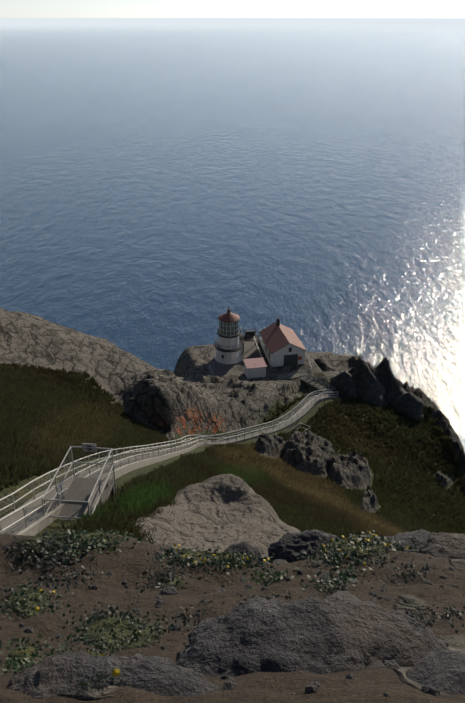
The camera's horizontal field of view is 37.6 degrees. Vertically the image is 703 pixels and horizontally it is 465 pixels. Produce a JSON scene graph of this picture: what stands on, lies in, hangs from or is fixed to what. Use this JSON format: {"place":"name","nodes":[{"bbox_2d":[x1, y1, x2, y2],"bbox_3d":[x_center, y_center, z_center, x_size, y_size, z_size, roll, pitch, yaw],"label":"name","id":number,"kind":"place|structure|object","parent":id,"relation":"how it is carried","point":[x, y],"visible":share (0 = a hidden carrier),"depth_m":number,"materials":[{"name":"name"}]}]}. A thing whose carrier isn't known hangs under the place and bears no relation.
{"place":"outdoors","nodes":[
{"label":"outdoors","id":0,"kind":"place"},
{"bbox_2d":[0,18,464,450],"bbox_3d":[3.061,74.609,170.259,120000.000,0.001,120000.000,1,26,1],"label":"sea water","id":1,"kind":"structure","parent":0,"point":[172,190],"depth_m":645.46,"materials":[{"name":"blue liquid"}]},
{"bbox_2d":[0,533,464,702],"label":"ground","id":2,"kind":"structure","parent":0,"point":[370,685],"depth_m":7.67,"materials":[{"name":"brown soil"}]},
{"bbox_2d":[5,651,219,698],"bbox_3d":[-0.764,2.365,4.388,1.706,0.483,1.001,1,26,1],"label":"boulder","id":3,"kind":"object","parent":2,"relation":"on","point":[50,675],"visible":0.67,"depth_m":4.46,"materials":[{"name":"grey stone"}]},
{"bbox_2d":[160,586,177,594],"bbox_3d":[-0.782,3.003,8.471,0.234,0.143,0.217,1,26,1],"label":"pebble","id":4,"kind":"object","parent":2,"relation":"on","point":[168,590],"visible":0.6,"depth_m":8.43,"materials":[{"name":"grey stone"}]},
{"bbox_2d":[35,531,409,676],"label":"yellow flowers","id":5,"kind":"object","parent":2,"relation":"on","point":[116,672],"visible":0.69,"depth_m":9.50,"materials":[{"name":"yellow plant"}]},
{"bbox_2d":[0,527,464,690],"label":"plants","id":6,"kind":"object","parent":2,"relation":"on","point":[338,579],"visible":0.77,"depth_m":8.85,"materials":[{"name":"green plant"}]},
{"bbox_2d":[0,545,464,696],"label":"pebbles","id":7,"kind":"object","parent":2,"relation":"on","point":[232,684],"visible":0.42,"depth_m":7.02,"materials":[{"name":"grey stone"}]},
{"bbox_2d":[225,541,260,557],"bbox_3d":[0.152,3.269,10.763,0.603,0.602,0.621,1,26,1],"label":"boulder","id":8,"kind":"object","parent":2,"relation":"on","point":[243,547],"visible":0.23,"depth_m":10.66,"materials":[{"name":"grey stone"}]},
{"bbox_2d":[273,559,287,562],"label":"rock","id":9,"kind":"object","parent":2,"relation":"on","point":[279,561],"visible":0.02,"depth_m":10.20,"materials":[{"name":"grey stone"}]},
{"bbox_2d":[267,529,339,562],"bbox_3d":[1.214,3.326,10.855,1.316,0.916,0.961,1,26,1],"label":"boulder","id":10,"kind":"object","parent":2,"relation":"on","point":[287,546],"visible":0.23,"depth_m":10.72,"materials":[{"name":"grey stone"}]},
{"bbox_2d":[176,591,450,676],"bbox_3d":[0.664,2.588,5.112,2.302,0.848,1.741,1,26,1],"label":"boulder","id":11,"kind":"object","parent":2,"relation":"on","point":[341,631],"visible":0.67,"depth_m":5.18,"materials":[{"name":"grey stone"}]},
{"bbox_2d":[386,532,426,552],"bbox_3d":[2.698,3.284,10.546,1.202,0.828,1.118,1,26,1],"label":"boulder","id":12,"kind":"object","parent":2,"relation":"on","point":[417,540],"visible":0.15,"depth_m":10.54,"materials":[{"name":"grey stone"}]},
{"bbox_2d":[404,529,430,538],"bbox_3d":[3.141,3.335,11.573,0.790,0.598,0.619,1,26,1],"label":"boulder","id":13,"kind":"object","parent":2,"relation":"on","point":[426,533],"visible":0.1,"depth_m":11.57,"materials":[{"name":"grey stone"}]},
{"bbox_2d":[406,650,464,694],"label":"boulder","id":14,"kind":"object","parent":2,"relation":"on","point":[443,670],"visible":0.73,"depth_m":4.56,"materials":[{"name":"grey stone"}]},
{"bbox_2d":[418,532,464,558],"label":"boulder","id":15,"kind":"object","parent":2,"relation":"on","point":[446,545],"visible":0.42,"depth_m":9.97,"materials":[{"name":"grey stone"}]},
{"bbox_2d":[0,308,464,536],"bbox_3d":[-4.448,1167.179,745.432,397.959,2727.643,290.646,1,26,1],"label":"hillside terrain","id":16,"kind":"structure","parent":0,"point":[190,395],"depth_m":99.12,"materials":[{"name":"grey stone"}]},
{"bbox_2d":[41,443,115,519],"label":"rest platform","id":17,"kind":"structure","parent":16,"relation":"on","point":[81,491],"depth_m":31.31,"materials":[{"name":"concrete"},{"name":"galvanized metal"},{"name":"dark wood"}]},
{"bbox_2d":[43,447,113,525],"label":"wire mesh","id":18,"kind":"structure","parent":17,"relation":"on","point":[81,477],"depth_m":30.89,"materials":[{"name":"grey metal"}]},
{"bbox_2d":[0,389,337,535],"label":"stairway","id":19,"kind":"object","parent":16,"relation":"on","point":[32,528],"visible":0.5,"depth_m":45.39,"materials":[{"name":"concrete"}]},
{"bbox_2d":[0,392,337,534],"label":"railing","id":20,"kind":"object","parent":19,"relation":"on","point":[69,485],"visible":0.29,"depth_m":32.53,"materials":[{"name":"white metal"}]},
{"bbox_2d":[133,474,300,560],"bbox_3d":[-1.438,24.166,45.072,31.397,51.074,28.470,1,26,1],"label":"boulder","id":21,"kind":"object","parent":16,"relation":"on","point":[223,512],"visible":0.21,"depth_m":31.43,"materials":[{"name":"grey stone"}]},
{"bbox_2d":[0,361,464,544],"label":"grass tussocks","id":22,"kind":"object","parent":16,"relation":"on","point":[53,430],"depth_m":74.97,"materials":[{"name":"green plant"}]},
{"bbox_2d":[207,325,335,395],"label":"paved terrace","id":23,"kind":"structure","parent":16,"relation":"on","point":[252,346],"depth_m":136.85,"materials":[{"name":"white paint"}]},
{"bbox_2d":[215,308,242,363],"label":"lighthouse tower","id":24,"kind":"structure","parent":23,"relation":"on","point":[229,346],"depth_m":136.53,"materials":[{"name":"white paint"}]},
{"bbox_2d":[243,357,266,378],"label":"shed","id":25,"kind":"structure","parent":23,"relation":"on","point":[254,367],"depth_m":131.29,"materials":[{"name":"white paint"}]},
{"bbox_2d":[259,318,306,366],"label":"equipment building","id":26,"kind":"structure","parent":23,"relation":"on","point":[283,345],"depth_m":136.55,"materials":[{"name":"white paint"}]},
{"bbox_2d":[314,358,336,371],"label":"pinnacle rock","id":27,"kind":"object","parent":16,"relation":"on","point":[321,364],"visible":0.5,"depth_m":144.38,"materials":[{"name":"grey stone"}]},
{"bbox_2d":[330,371,356,398],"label":"pinnacle rock","id":28,"kind":"object","parent":16,"relation":"on","point":[343,384],"visible":0.38,"depth_m":129.57,"materials":[{"name":"grey stone"}]},
{"bbox_2d":[348,367,354,374],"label":"pinnacle rock","id":29,"kind":"object","parent":16,"relation":"on","point":[351,371],"visible":0.1,"depth_m":134.55,"materials":[{"name":"grey stone"}]},
{"bbox_2d":[351,360,387,407],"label":"pinnacle rock","id":30,"kind":"object","parent":16,"relation":"on","point":[370,388],"visible":0.56,"depth_m":130.12,"materials":[{"name":"grey stone"}]},
{"bbox_2d":[373,358,394,385],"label":"pinnacle rock","id":31,"kind":"object","parent":16,"relation":"on","point":[383,373],"visible":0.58,"depth_m":134.43,"materials":[{"name":"grey stone"}]},
{"bbox_2d":[384,378,405,406],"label":"pinnacle rock","id":32,"kind":"object","parent":16,"relation":"on","point":[393,387],"visible":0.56,"depth_m":132.69,"materials":[{"name":"grey stone"}]},
{"bbox_2d":[389,392,424,422],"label":"pinnacle rock","id":33,"kind":"object","parent":16,"relation":"on","point":[408,405],"visible":0.75,"depth_m":130.18,"materials":[{"name":"grey stone"}]},
{"bbox_2d":[0,0,464,17],"label":"sky","id":34,"kind":"structure","parent":0,"point":[8,8],"materials":[{"name":"white"}]}
]}

